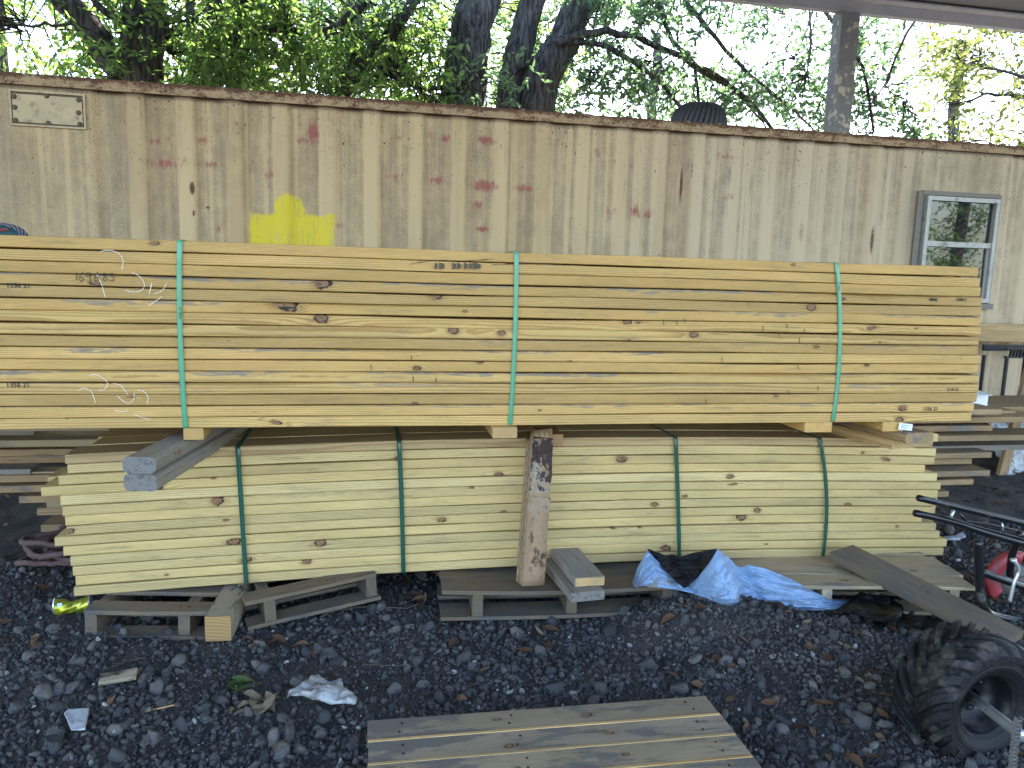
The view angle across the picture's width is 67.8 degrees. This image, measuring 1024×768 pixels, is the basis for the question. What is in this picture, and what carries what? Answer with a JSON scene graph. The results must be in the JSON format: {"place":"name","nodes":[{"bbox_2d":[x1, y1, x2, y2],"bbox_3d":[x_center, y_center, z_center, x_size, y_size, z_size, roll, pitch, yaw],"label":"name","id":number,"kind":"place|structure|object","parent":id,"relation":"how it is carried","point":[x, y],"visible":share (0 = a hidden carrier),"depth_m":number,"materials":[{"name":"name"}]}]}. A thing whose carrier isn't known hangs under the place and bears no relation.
{"place":"outdoors","nodes":[
{"label":"outdoors","id":0,"kind":"place"},
{"bbox_2d":[0,450,1023,767],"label":"ground","id":1,"kind":"structure","parent":0,"point":[18,518],"depth_m":2.60,"materials":[{"name":"grey gravel"}]},
{"bbox_2d":[14,524,71,566],"bbox_3d":[-1.893,0.700,3.302,0.435,0.159,0.371,0,8,-11],"label":"rope heap","id":2,"kind":"object","parent":1,"relation":"on","point":[48,548],"visible":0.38,"depth_m":3.18,"materials":[{"name":"fabric"}]},
{"bbox_2d":[41,515,64,531],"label":"loose board","id":3,"kind":"object","parent":1,"relation":"on","point":[53,522],"visible":0.24,"depth_m":3.65,"materials":[{"name":"brown wood"}]},
{"bbox_2d":[37,502,62,514],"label":"loose board","id":4,"kind":"object","parent":3,"relation":"on","point":[43,509],"visible":0.21,"depth_m":3.64,"materials":[{"name":"brown wood"}]},
{"bbox_2d":[47,502,63,507],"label":"loose board","id":5,"kind":"object","parent":4,"relation":"on","point":[53,504],"visible":0.14,"depth_m":3.64,"materials":[{"name":"beige wood"}]},
{"bbox_2d":[19,492,60,502],"bbox_3d":[-2.173,0.539,3.711,0.359,0.034,0.140,0,8,-11],"label":"loose board","id":6,"kind":"object","parent":5,"relation":"on","point":[31,497],"visible":0.35,"depth_m":3.63,"materials":[{"name":"brown wood"}]},
{"bbox_2d":[0,482,47,492],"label":"loose board","id":7,"kind":"object","parent":6,"relation":"on","point":[15,487],"visible":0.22,"depth_m":3.60,"materials":[{"name":"brown wood"}]},
{"bbox_2d":[0,473,52,482],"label":"loose board","id":8,"kind":"object","parent":7,"relation":"on","point":[40,477],"visible":0.29,"depth_m":3.60,"materials":[{"name":"brown wood"}]},
{"bbox_2d":[0,463,42,474],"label":"loose board","id":9,"kind":"object","parent":8,"relation":"on","point":[15,468],"visible":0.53,"depth_m":3.63,"materials":[{"name":"grey wood"}]},
{"bbox_2d":[0,455,64,463],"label":"loose board","id":10,"kind":"object","parent":9,"relation":"on","point":[36,459],"visible":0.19,"depth_m":3.60,"materials":[{"name":"brown wood"}]},
{"bbox_2d":[0,447,76,455],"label":"loose board","id":11,"kind":"object","parent":10,"relation":"on","point":[23,451],"visible":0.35,"depth_m":3.61,"materials":[{"name":"brown wood"}]},
{"bbox_2d":[0,431,106,447],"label":"loose board","id":12,"kind":"object","parent":11,"relation":"on","point":[62,438],"visible":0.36,"depth_m":3.60,"materials":[{"name":"brown wood"}]},
{"bbox_2d":[0,431,40,434],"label":"loose board","id":13,"kind":"object","parent":12,"relation":"on","point":[19,433],"visible":0.22,"depth_m":3.66,"materials":[{"name":"grey wood"}]},
{"bbox_2d":[0,428,108,431],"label":"loose board","id":14,"kind":"object","parent":13,"relation":"on","point":[80,429],"visible":0.11,"depth_m":3.60,"materials":[{"name":"brown wood"}]},
{"bbox_2d":[32,466,66,473],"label":"loose board","id":15,"kind":"object","parent":8,"relation":"on","point":[46,470],"visible":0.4,"depth_m":3.68,"materials":[{"name":"brown wood"}]},
{"bbox_2d":[52,595,92,614],"bbox_3d":[-1.633,0.822,2.834,0.123,0.067,0.065,-1,9,-18],"label":"crushed can","id":16,"kind":"object","parent":1,"relation":"on","point":[63,606],"visible":0.89,"depth_m":2.81,"materials":[{"name":"metal"}]},
{"bbox_2d":[64,708,88,730],"bbox_3d":[-1.226,0.940,2.136,0.063,0.010,0.137,-2,9,-25],"label":"paper scrap","id":17,"kind":"object","parent":1,"relation":"on","point":[77,719],"visible":1,"depth_m":2.14,"materials":[{"name":"white paper"}]},
{"bbox_2d":[0,0,173,81],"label":"background tree","id":18,"kind":"object","parent":1,"relation":"on","point":[4,62],"visible":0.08,"depth_m":13.41,"materials":[{"name":"green plant"}]},
{"bbox_2d":[98,668,137,684],"bbox_3d":[-1.232,0.917,2.385,0.105,0.014,0.045,-5,18,-17],"label":"wood chip","id":19,"kind":"object","parent":1,"relation":"on","point":[117,676],"visible":1,"depth_m":2.38,"materials":[{"name":"brown wood"}]},
{"bbox_2d":[112,657,146,666],"bbox_3d":[-1.252,0.906,2.487,0.107,0.016,0.022,-7,12,-45],"label":"twig","id":20,"kind":"object","parent":1,"relation":"on","point":[129,661],"visible":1,"depth_m":2.50,"materials":[{"name":"wood"}]},
{"bbox_2d":[0,0,274,90],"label":"leafy tree","id":21,"kind":"object","parent":1,"relation":"on","point":[138,51],"visible":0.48,"depth_m":7.95,"materials":[{"name":"green plant"}]},
{"bbox_2d":[140,733,149,747],"bbox_3d":[-1.010,0.982,2.106,0.024,0.007,0.080,0,8,-11],"label":"stone","id":22,"kind":"object","parent":1,"relation":"on","point":[145,742],"visible":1,"depth_m":2.10,"materials":[{"name":"grey stone"}]},
{"bbox_2d":[84,584,224,640],"bbox_3d":[-1.321,0.787,3.135,0.446,0.111,0.905,3,8,-6],"label":"pallet","id":23,"kind":"object","parent":1,"relation":"on","point":[191,613],"visible":0.3,"depth_m":2.73,"materials":[{"name":"brown wood"}]},
{"bbox_2d":[41,423,946,595],"bbox_3d":[0.102,0.438,3.495,3.855,0.574,0.852,0,8,-11],"label":"lumber bundle","id":24,"kind":"object","parent":23,"relation":"on","point":[256,504],"visible":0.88,"depth_m":3.03,"materials":[{"name":"yellow wood"}]},
{"bbox_2d":[123,427,248,491],"bbox_3d":[-1.130,0.202,2.949,0.100,0.052,1.328,1,8,-1],"label":"timber","id":25,"kind":"object","parent":24,"relation":"on","point":[158,479],"visible":0.37,"depth_m":2.45,"materials":[{"name":"grey wood"}]},
{"bbox_2d":[122,427,231,473],"bbox_3d":[-1.134,0.150,2.945,0.100,0.052,1.319,1,8,-1],"label":"timber","id":26,"kind":"object","parent":25,"relation":"on","point":[156,456],"visible":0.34,"depth_m":2.39,"materials":[{"name":"grey wood"}]},
{"bbox_2d":[533,427,562,445],"bbox_3d":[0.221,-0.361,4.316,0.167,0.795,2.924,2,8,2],"label":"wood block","id":27,"kind":"object","parent":24,"relation":"on","point":[557,436],"visible":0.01,"depth_m":2.94,"materials":[{"name":"beige wood"}]},
{"bbox_2d":[827,423,916,448],"bbox_3d":[1.365,0.154,3.679,0.142,0.043,1.230,-2,9,-23],"label":"board","id":28,"kind":"object","parent":24,"relation":"on","point":[847,432],"visible":0.23,"depth_m":3.20,"materials":[{"name":"brown wood"}]},
{"bbox_2d":[832,422,933,443],"bbox_3d":[1.414,0.122,3.607,0.142,0.043,1.262,-1,9,-18],"label":"board","id":29,"kind":"object","parent":28,"relation":"on","point":[914,435],"visible":0.24,"depth_m":3.04,"materials":[{"name":"brown wood"}]},
{"bbox_2d":[0,235,981,439],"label":"lumber bundle","id":30,"kind":"object","parent":29,"relation":"on","point":[198,340],"visible":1,"depth_m":2.65,"materials":[{"name":"beige wood"}]},
{"bbox_2d":[0,223,28,235],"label":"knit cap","id":31,"kind":"object","parent":30,"relation":"on","point":[8,229],"visible":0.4,"depth_m":2.73,"materials":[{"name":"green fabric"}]},
{"bbox_2d":[147,704,173,711],"bbox_3d":[-1.046,0.959,2.251,0.088,0.005,0.007,-5,10,-23],"label":"wood splinter","id":32,"kind":"object","parent":1,"relation":"on","point":[171,705],"visible":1,"depth_m":2.25,"materials":[{"name":"beige wood"}]},
{"bbox_2d":[205,583,251,641],"bbox_3d":[-1.080,0.801,3.061,0.088,0.092,0.787,1,8,-7],"label":"laminated block","id":33,"kind":"object","parent":1,"relation":"on","point":[225,614],"depth_m":2.72,"materials":[{"name":"brown wood"}]},
{"bbox_2d":[84,0,393,98],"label":"background tree","id":34,"kind":"object","parent":1,"relation":"on","point":[197,10],"visible":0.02,"depth_m":14.56,"materials":[{"name":"green plant"}]},
{"bbox_2d":[226,675,260,692],"bbox_3d":[-0.846,0.945,2.400,0.098,0.029,0.083,8,11,38],"label":"green leaf","id":35,"kind":"object","parent":1,"relation":"on","point":[240,680],"visible":1,"depth_m":2.41,"materials":[{"name":"green plant"}]},
{"bbox_2d":[163,0,324,89],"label":"leafy tree","id":36,"kind":"object","parent":1,"relation":"on","point":[190,7],"visible":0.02,"depth_m":9.42,"materials":[{"name":"green plant"}]},
{"bbox_2d":[236,689,280,716],"bbox_3d":[-0.760,0.959,2.293,0.140,0.058,0.085,-5,11,-40],"label":"dry leaf clump","id":37,"kind":"object","parent":1,"relation":"on","point":[258,707],"visible":1,"depth_m":2.30,"materials":[{"name":"beige plant"}]},
{"bbox_2d":[165,0,414,95],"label":"leafy tree","id":38,"kind":"object","parent":1,"relation":"on","point":[211,12],"visible":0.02,"depth_m":9.14,"materials":[{"name":"green plant"}]},
{"bbox_2d":[144,0,467,103],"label":"leafy tree","id":39,"kind":"object","parent":1,"relation":"on","point":[243,31],"visible":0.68,"depth_m":7.97,"materials":[{"name":"green plant"}]},
{"bbox_2d":[237,571,380,630],"bbox_3d":[-0.937,0.754,3.235,0.505,0.113,0.857,-6,11,-27],"label":"pallet","id":40,"kind":"object","parent":1,"relation":"on","point":[263,597],"visible":0.32,"depth_m":2.90,"materials":[{"name":"brown wood"}]},
{"bbox_2d":[287,674,357,704],"bbox_3d":[-0.575,0.937,2.370,0.229,0.043,0.164,2,8,5],"label":"crumpled paper","id":41,"kind":"object","parent":1,"relation":"on","point":[316,687],"visible":1,"depth_m":2.32,"materials":[{"name":"white paper"}]},
{"bbox_2d":[319,602,425,616],"bbox_3d":[-0.538,0.877,2.982,0.422,0.019,0.047,-1,9,-18],"label":"twig","id":42,"kind":"object","parent":1,"relation":"on","point":[367,606],"visible":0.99,"depth_m":2.99,"materials":[{"name":"brown wood"}]},
{"bbox_2d":[362,664,417,666],"bbox_3d":[-0.411,0.949,2.570,0.192,0.013,0.009,2,8,3],"label":"twig","id":43,"kind":"object","parent":1,"relation":"on","point":[387,665],"visible":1,"depth_m":2.57,"materials":[{"name":"brown wood"}]},
{"bbox_2d":[400,591,426,606],"bbox_3d":[-0.389,0.868,3.075,0.113,0.057,0.107,8,10,38],"label":"dry leaf clump","id":44,"kind":"object","parent":1,"relation":"on","point":[417,597],"visible":1,"depth_m":3.08,"materials":[{"name":"brown plant"}]},
{"bbox_2d":[306,0,597,111],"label":"background tree","id":45,"kind":"object","parent":1,"relation":"on","point":[513,6],"visible":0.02,"depth_m":16.14,"materials":[{"name":"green plant"}]},
{"bbox_2d":[0,71,1023,394],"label":"shipping container","id":46,"kind":"object","parent":1,"relation":"on","point":[82,157],"visible":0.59,"depth_m":5.45,"materials":[{"name":"beige paint"}]},
{"bbox_2d":[909,190,1001,308],"bbox_3d":[3.625,-1.090,6.240,0.782,0.936,0.086,0,8,-12],"label":"window","id":47,"kind":"structure","parent":46,"relation":"in","point":[956,230],"depth_m":6.22,"materials":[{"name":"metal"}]},
{"bbox_2d":[0,463,1023,767],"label":"leaf litter","id":48,"kind":"object","parent":1,"relation":"on","point":[854,757],"visible":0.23,"depth_m":2.67,"materials":[{"name":"brown plant"}]},
{"bbox_2d":[436,561,672,620],"bbox_3d":[0.150,0.770,3.427,0.993,0.128,1.013,0,8,-8],"label":"pallet","id":49,"kind":"object","parent":1,"relation":"on","point":[475,586],"visible":0.25,"depth_m":2.98,"materials":[{"name":"brown wood"}]},
{"bbox_2d":[516,428,552,585],"bbox_3d":[0.087,0.467,2.923,0.130,0.598,0.112,0,8,-11],"label":"weathered wooden post","id":50,"kind":"object","parent":49,"relation":"on","point":[533,533],"visible":1,"depth_m":2.90,"materials":[{"name":"brown wood"}]},
{"bbox_2d":[545,558,604,601],"bbox_3d":[0.190,0.733,3.108,0.132,0.036,0.648,-1,9,-16],"label":"cut board","id":51,"kind":"object","parent":49,"relation":"on","point":[564,584],"visible":0.33,"depth_m":2.83,"materials":[{"name":"grey wood"}]},
{"bbox_2d":[550,548,604,586],"bbox_3d":[0.216,0.693,3.126,0.118,0.036,0.608,0,9,-14],"label":"cut board","id":52,"kind":"object","parent":51,"relation":"on","point":[577,567],"visible":0.67,"depth_m":2.94,"materials":[{"name":"brown wood"}]},
{"bbox_2d":[367,696,761,767],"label":"wooden panel","id":53,"kind":"object","parent":1,"relation":"on","point":[692,732],"visible":1,"depth_m":2.07,"materials":[{"name":"wood"}]},
{"bbox_2d":[252,0,941,138],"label":"leafy tree","id":54,"kind":"object","parent":1,"relation":"on","point":[530,74],"visible":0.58,"depth_m":9.25,"materials":[{"name":"green plant"}]},
{"bbox_2d":[583,32,759,126],"bbox_3d":[3.105,-4.776,18.358,5.710,7.029,3.255,0,8,-11],"label":"background tree","id":55,"kind":"object","parent":1,"relation":"on","point":[658,58],"visible":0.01,"depth_m":17.88,"materials":[{"name":"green plant"}]},
{"bbox_2d":[730,551,974,614],"bbox_3d":[1.329,0.789,3.513,1.077,0.119,0.976,1,8,-2],"label":"pallet","id":56,"kind":"object","parent":1,"relation":"on","point":[825,577],"visible":0.22,"depth_m":3.18,"materials":[{"name":"brown wood"}]},
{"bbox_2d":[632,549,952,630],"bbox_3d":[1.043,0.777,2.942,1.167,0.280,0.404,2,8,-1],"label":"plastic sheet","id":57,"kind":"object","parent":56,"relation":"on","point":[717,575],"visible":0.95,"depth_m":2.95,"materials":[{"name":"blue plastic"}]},
{"bbox_2d":[828,545,1023,642],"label":"long plank","id":58,"kind":"object","parent":56,"relation":"on","point":[942,604],"visible":0.84,"depth_m":2.97,"materials":[{"name":"wood"}]},
{"bbox_2d":[707,0,1023,133],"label":"carport","id":59,"kind":"object","parent":1,"relation":"on","point":[1004,15],"visible":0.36,"depth_m":8.51,"materials":[{"name":"paint"}]},
{"bbox_2d":[854,20,1023,143],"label":"background tree","id":60,"kind":"object","parent":1,"relation":"on","point":[951,110],"visible":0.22,"depth_m":17.97,"materials":[{"name":"green plant"}]},
{"bbox_2d":[937,488,948,496],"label":"loose board","id":61,"kind":"object","parent":1,"relation":"on","point":[943,492],"visible":0.15,"depth_m":4.57,"materials":[{"name":"brown wood"}]},
{"bbox_2d":[937,476,973,484],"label":"loose board","id":62,"kind":"object","parent":61,"relation":"on","point":[963,480],"visible":0.28,"depth_m":4.55,"materials":[{"name":"brown wood"}]},
{"bbox_2d":[925,464,989,476],"bbox_3d":[2.433,0.512,4.534,0.769,0.034,0.200,0,8,-11],"label":"loose board","id":63,"kind":"object","parent":62,"relation":"on","point":[950,470],"visible":0.36,"depth_m":4.50,"materials":[{"name":"brown wood"}]},
{"bbox_2d":[924,458,971,464],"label":"loose board","id":64,"kind":"object","parent":63,"relation":"on","point":[954,461],"visible":0.26,"depth_m":4.54,"materials":[{"name":"brown wood"}]},
{"bbox_2d":[933,448,991,458],"bbox_3d":[2.456,0.410,4.554,0.784,0.034,0.180,0,8,-11],"label":"loose board","id":65,"kind":"object","parent":64,"relation":"on","point":[946,453],"visible":0.34,"depth_m":4.52,"materials":[{"name":"brown wood"}]},
{"bbox_2d":[932,440,1023,450],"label":"loose board","id":66,"kind":"object","parent":65,"relation":"on","point":[1002,445],"visible":0.28,"depth_m":4.70,"materials":[{"name":"grey wood"}]},
{"bbox_2d":[933,428,1023,441],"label":"loose board","id":67,"kind":"object","parent":66,"relation":"on","point":[999,434],"visible":0.38,"depth_m":4.51,"materials":[{"name":"brown wood"}]},
{"bbox_2d":[910,423,992,431],"bbox_3d":[2.467,0.254,4.543,0.792,0.034,0.140,0,8,-11],"label":"loose board","id":68,"kind":"object","parent":67,"relation":"on","point":[937,427],"visible":0.44,"depth_m":4.51,"materials":[{"name":"brown wood"}]},
{"bbox_2d":[903,413,1023,423],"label":"loose board","id":69,"kind":"object","parent":68,"relation":"on","point":[1009,417],"visible":0.31,"depth_m":4.54,"materials":[{"name":"brown wood"}]},
{"bbox_2d":[971,403,1001,414],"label":"loose board","id":70,"kind":"object","parent":69,"relation":"on","point":[979,409],"visible":0.29,"depth_m":4.41,"materials":[{"name":"brown wood"}]},
{"bbox_2d":[995,407,1015,412],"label":"loose board","id":71,"kind":"object","parent":69,"relation":"on","point":[1005,410],"visible":0.12,"depth_m":4.69,"materials":[{"name":"brown wood"}]},
{"bbox_2d":[987,395,1023,410],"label":"board","id":72,"kind":"object","parent":71,"relation":"on","point":[1014,402],"visible":0.15,"depth_m":5.03,"materials":[{"name":"brown wood"}]},
{"bbox_2d":[973,390,992,405],"bbox_3d":[2.932,0.085,4.868,0.135,0.092,0.230,0,8,-11],"label":"white box","id":73,"kind":"object","parent":72,"relation":"on","point":[982,398],"visible":0.36,"depth_m":4.81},
{"bbox_2d":[943,532,965,539],"bbox_3d":[2.345,0.807,4.026,0.204,0.014,0.070,-2,9,-26],"label":"paper scrap","id":74,"kind":"object","parent":1,"relation":"on","point":[958,536],"visible":0.96,"depth_m":4.02,"materials":[{"name":"white paper"}]},
{"bbox_2d":[890,23,1023,145],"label":"leafy tree","id":75,"kind":"object","parent":1,"relation":"on","point":[962,66],"visible":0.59,"depth_m":10.78,"materials":[{"name":"green plant"}]},
{"bbox_2d":[892,619,1023,767],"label":"wheel","id":76,"kind":"object","parent":1,"relation":"on","point":[958,691],"visible":0.97,"depth_m":2.14,"materials":[{"name":"rubber"}]},
{"bbox_2d":[912,495,1023,621],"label":"kart frame","id":77,"kind":"object","parent":76,"relation":"attached to","point":[1004,567],"visible":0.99,"depth_m":2.98,"materials":[{"name":"metal"}]},
{"bbox_2d":[978,344,1023,456],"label":"metal rack","id":78,"kind":"object","parent":1,"relation":"on","point":[1016,351],"visible":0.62,"depth_m":6.04,"materials":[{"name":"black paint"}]},
{"bbox_2d":[988,422,1023,474],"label":"plastic bag","id":79,"kind":"object","parent":1,"relation":"on","point":[1017,462],"visible":0.25,"depth_m":5.56,"materials":[{"name":"white plastic"}]},
{"bbox_2d":[996,369,1023,475],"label":"leaning stick","id":80,"kind":"object","parent":1,"relation":"on","point":[1005,460],"visible":0.43,"depth_m":5.41,"materials":[{"name":"brown wood"}]},
{"bbox_3d":[3.379,0.104,6.037,0.090,0.893,0.090,0,8,-11],"label":"sawhorse post","id":81,"kind":"object","parent":1,"relation":"on","visible":0},
{"bbox_2d":[964,323,1023,341],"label":"loose plank","id":82,"kind":"object","parent":81,"relation":"on","point":[992,332],"visible":0.39,"depth_m":6.10,"materials":[{"name":"beige wood"}]},
{"bbox_2d":[4,0,1023,145],"label":"sky","id":83,"kind":"structure","parent":0,"point":[707,55],"materials":[{"name":"white"}]}
]}

